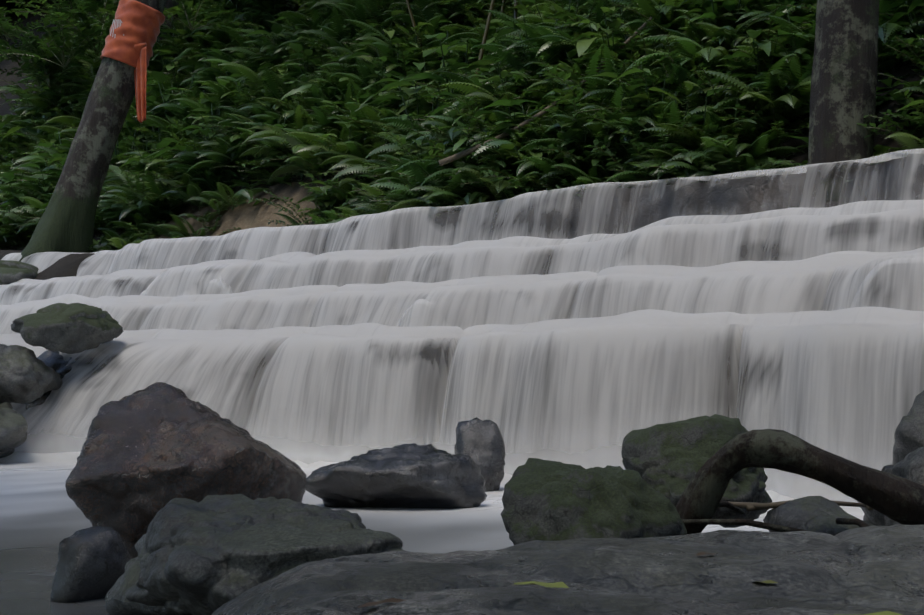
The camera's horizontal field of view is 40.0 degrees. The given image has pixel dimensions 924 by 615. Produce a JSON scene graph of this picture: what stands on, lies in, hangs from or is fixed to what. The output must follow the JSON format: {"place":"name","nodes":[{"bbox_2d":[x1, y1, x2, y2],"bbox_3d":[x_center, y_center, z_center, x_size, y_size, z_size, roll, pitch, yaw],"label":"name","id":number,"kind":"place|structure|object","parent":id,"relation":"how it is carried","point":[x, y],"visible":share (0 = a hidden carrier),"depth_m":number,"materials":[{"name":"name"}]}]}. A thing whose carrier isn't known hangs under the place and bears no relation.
{"place":"outdoors","nodes":[
{"label":"outdoors","id":0,"kind":"place"},
{"bbox_2d":[0,468,768,614],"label":"pool water","id":1,"kind":"structure","parent":0,"point":[42,516],"depth_m":6.83,"materials":[{"name":"white liquid"}]},
{"bbox_2d":[15,350,114,413],"bbox_3d":[-3.990,1.074,12.764,1.300,1.300,1.000,0,-3,2],"label":"rock","id":2,"kind":"object","parent":1,"relation":"in","point":[55,361],"visible":0.06,"depth_m":12.61,"materials":[{"name":"grey stone"}]},
{"bbox_2d":[50,526,131,602],"bbox_3d":[-1.404,1.020,4.824,0.280,0.360,0.280,0,-3,2],"label":"rock","id":3,"kind":"object","parent":1,"relation":"in","point":[92,562],"visible":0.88,"depth_m":4.75,"materials":[{"name":"grey stone"}]},
{"bbox_2d":[65,382,305,558],"bbox_3d":[-1.397,0.787,6.037,1.220,0.860,1.150,0,-3,2],"label":"brown boulder","id":4,"kind":"object","parent":1,"relation":"in","point":[148,453],"visible":0.77,"depth_m":5.59,"materials":[{"name":"stone"}]},
{"bbox_2d":[105,494,404,614],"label":"grey boulder","id":5,"kind":"object","parent":1,"relation":"in","point":[208,554],"visible":0.79,"depth_m":3.80,"materials":[{"name":"stone"}]},
{"bbox_2d":[305,443,486,508],"bbox_3d":[-0.415,1.140,7.993,1.150,0.560,0.700,0,-3,2],"label":"wet rock","id":6,"kind":"object","parent":1,"relation":"in","point":[416,476],"visible":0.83,"depth_m":7.80,"materials":[{"name":"grey stone"}]},
{"bbox_2d":[454,417,504,491],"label":"upright rock","id":7,"kind":"object","parent":1,"relation":"in","point":[480,442],"visible":0.52,"depth_m":8.84,"materials":[{"name":"grey stone"}]},
{"bbox_2d":[0,148,923,538],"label":"cascade water","id":8,"kind":"structure","parent":0,"point":[660,314],"depth_m":10.62,"materials":[{"name":"white liquid"}]},
{"bbox_2d":[0,402,27,457],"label":"rock","id":9,"kind":"object","parent":8,"relation":"on","point":[13,429],"visible":1,"depth_m":11.37,"materials":[{"name":"grey stone"}]},
{"bbox_2d":[0,344,62,403],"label":"rock","id":10,"kind":"object","parent":9,"relation":"on","point":[27,375],"visible":0.88,"depth_m":11.87,"materials":[{"name":"grey stone"}]},
{"bbox_2d":[11,303,122,353],"bbox_3d":[-3.864,0.208,12.431,1.032,0.500,0.776,2,-3,-34],"label":"rock","id":11,"kind":"object","parent":10,"relation":"on","point":[72,328],"visible":1,"depth_m":12.16,"materials":[{"name":"grey stone"}]},
{"bbox_2d":[4,399,892,507],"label":"mist","id":12,"kind":"structure","parent":8,"relation":"on","point":[780,488],"depth_m":9.85,"materials":[{"name":"white liquid"}]},
{"bbox_2d":[621,414,771,527],"bbox_3d":[0.999,0.665,5.146,0.674,0.460,0.500,1,-3,-21],"label":"mossy boulder","id":13,"kind":"object","parent":8,"relation":"in","point":[668,460],"visible":0.46,"depth_m":5.04,"materials":[{"name":"green stone"}]},
{"bbox_2d":[892,390,923,463],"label":"rock","id":14,"kind":"object","parent":8,"relation":"in","point":[909,434],"visible":0.4,"depth_m":5.35,"materials":[{"name":"grey stone"}]},
{"bbox_2d":[0,0,923,284],"bbox_3d":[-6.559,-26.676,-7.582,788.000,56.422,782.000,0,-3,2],"label":"terrain","id":15,"kind":"structure","parent":0,"point":[250,214],"depth_m":19.27,"materials":[{"name":"soil"}]},
{"bbox_2d":[0,260,38,287],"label":"island rock","id":16,"kind":"object","parent":15,"relation":"on","point":[11,271],"visible":0.1,"depth_m":18.34,"materials":[{"name":"stone"}]},
{"bbox_2d":[0,0,55,20],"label":"forest trees","id":17,"kind":"object","parent":15,"relation":"on","point":[8,5],"depth_m":46.26,"materials":[{"name":"green plant"}]},
{"bbox_2d":[19,0,166,263],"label":"tree trunk","id":18,"kind":"object","parent":15,"relation":"on","point":[66,222],"visible":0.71,"depth_m":19.52,"materials":[{"name":"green plant"}]},
{"bbox_2d":[100,0,164,122],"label":"sash","id":19,"kind":"object","parent":18,"relation":"attached to","point":[141,23],"visible":0.94,"depth_m":19.61,"materials":[{"name":"orange fabric"}]},
{"bbox_2d":[110,19,123,37],"bbox_3d":[-5.324,-4.303,19.601,0.222,0.300,0.010,0,-3,2],"label":"lettering","id":20,"kind":"object","parent":19,"relation":"attached to","point":[117,20],"visible":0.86,"depth_m":19.61,"materials":[{"name":"grey"}]},
{"bbox_2d":[134,43,146,52],"bbox_3d":[-5.000,-4.023,19.676,0.220,0.200,0.200,0,-3,2],"label":"cloth knot","id":21,"kind":"object","parent":19,"relation":"on","point":[138,47],"visible":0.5,"depth_m":19.61,"materials":[{"name":"orange fabric"}]},
{"bbox_2d":[157,0,179,62],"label":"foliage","id":22,"kind":"object","parent":15,"relation":"on","point":[170,3],"visible":0.04,"depth_m":29.30,"materials":[{"name":"green plant"}]},
{"bbox_2d":[0,0,557,88],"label":"foliage","id":23,"kind":"object","parent":15,"relation":"on","point":[44,59],"visible":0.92,"depth_m":27.07,"materials":[{"name":"green plant"}]},
{"bbox_2d":[286,0,298,11],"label":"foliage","id":24,"kind":"object","parent":15,"relation":"on","point":[295,8],"visible":0.12,"depth_m":26.29,"materials":[{"name":"green plant"}]},
{"bbox_2d":[0,0,923,251],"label":"foliage","id":25,"kind":"object","parent":15,"relation":"on","point":[345,74],"visible":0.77,"depth_m":16.70,"materials":[{"name":"green plant"}]},
{"bbox_2d":[439,17,652,165],"bbox_3d":[0.950,-2.392,13.923,2.477,1.792,0.063,1,-3,-15],"label":"leaning branch","id":26,"kind":"object","parent":25,"relation":"on","point":[454,157],"visible":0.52,"depth_m":13.77,"materials":[{"name":"brown wood"}]},
{"bbox_2d":[9,156,923,444],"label":"cascade rock","id":27,"kind":"object","parent":15,"relation":"on","point":[747,194],"depth_m":11.17,"materials":[{"name":"grey stone"}]},
{"bbox_2d":[211,524,923,614],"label":"slab","id":28,"kind":"structure","parent":15,"relation":"on","point":[864,570],"depth_m":2.85,"materials":[{"name":"grey stone"}]},
{"bbox_2d":[358,552,902,614],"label":"fallen leaves","id":29,"kind":"object","parent":28,"relation":"on","point":[559,585],"visible":0.96,"depth_m":2.57,"materials":[{"name":"green plant"}]},
{"bbox_2d":[500,458,686,544],"bbox_3d":[0.414,0.696,4.096,0.562,0.400,0.451,-2,-3,38],"label":"mossy boulder","id":30,"kind":"object","parent":15,"relation":"on","point":[545,500],"visible":0.67,"depth_m":3.99,"materials":[{"name":"green stone"}]},
{"bbox_2d":[681,519,806,531],"bbox_3d":[0.922,0.720,4.135,0.444,0.066,0.024,0,-3,-8],"label":"twig debris","id":31,"kind":"object","parent":30,"relation":"on","point":[764,525],"visible":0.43,"depth_m":4.12,"materials":[{"name":"brown wood"}]},
{"bbox_2d":[676,429,923,533],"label":"driftwood log","id":32,"kind":"object","parent":15,"relation":"on","point":[898,499],"visible":0.88,"depth_m":4.16,"materials":[{"name":"brown wood"}]},
{"bbox_2d":[717,501,744,514],"bbox_3d":[0.905,0.692,4.361,0.024,0.056,0.221,-3,-4,45],"label":"twig debris","id":33,"kind":"object","parent":32,"relation":"on","point":[729,505],"visible":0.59,"depth_m":4.37,"materials":[{"name":"brown wood"}]},
{"bbox_2d":[763,496,874,535],"bbox_3d":[1.274,0.810,4.400,0.420,0.300,0.360,0,-3,2],"label":"rock","id":34,"kind":"object","parent":15,"relation":"on","point":[819,514],"visible":0.15,"depth_m":4.37,"materials":[{"name":"grey stone"}]},
{"bbox_2d":[728,501,768,509],"bbox_3d":[0.902,0.713,4.497,0.362,0.054,0.024,-1,-3,21],"label":"twig debris","id":35,"kind":"object","parent":34,"relation":"on","point":[756,505],"visible":0.43,"depth_m":4.45,"materials":[{"name":"brown wood"}]},
{"bbox_2d":[746,500,865,510],"bbox_3d":[1.236,0.700,4.515,0.494,0.040,0.024,1,-3,-17],"label":"twig debris","id":36,"kind":"object","parent":34,"relation":"on","point":[772,505],"visible":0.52,"depth_m":4.48,"materials":[{"name":"brown wood"}]},
{"bbox_2d":[835,518,868,526],"bbox_3d":[1.278,0.705,4.093,0.024,0.047,0.211,1,-3,-20],"label":"twig debris","id":37,"kind":"object","parent":34,"relation":"on","point":[850,521],"visible":0.59,"depth_m":4.12,"materials":[{"name":"brown wood"}]},
{"bbox_2d":[807,0,879,201],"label":"tree trunk","id":38,"kind":"object","parent":15,"relation":"on","point":[843,82],"visible":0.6,"depth_m":10.76,"materials":[{"name":"grey plant"}]},
{"bbox_2d":[857,446,923,525],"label":"rock","id":39,"kind":"object","parent":15,"relation":"on","point":[910,466],"visible":0.27,"depth_m":4.62,"materials":[{"name":"grey stone"}]}
]}

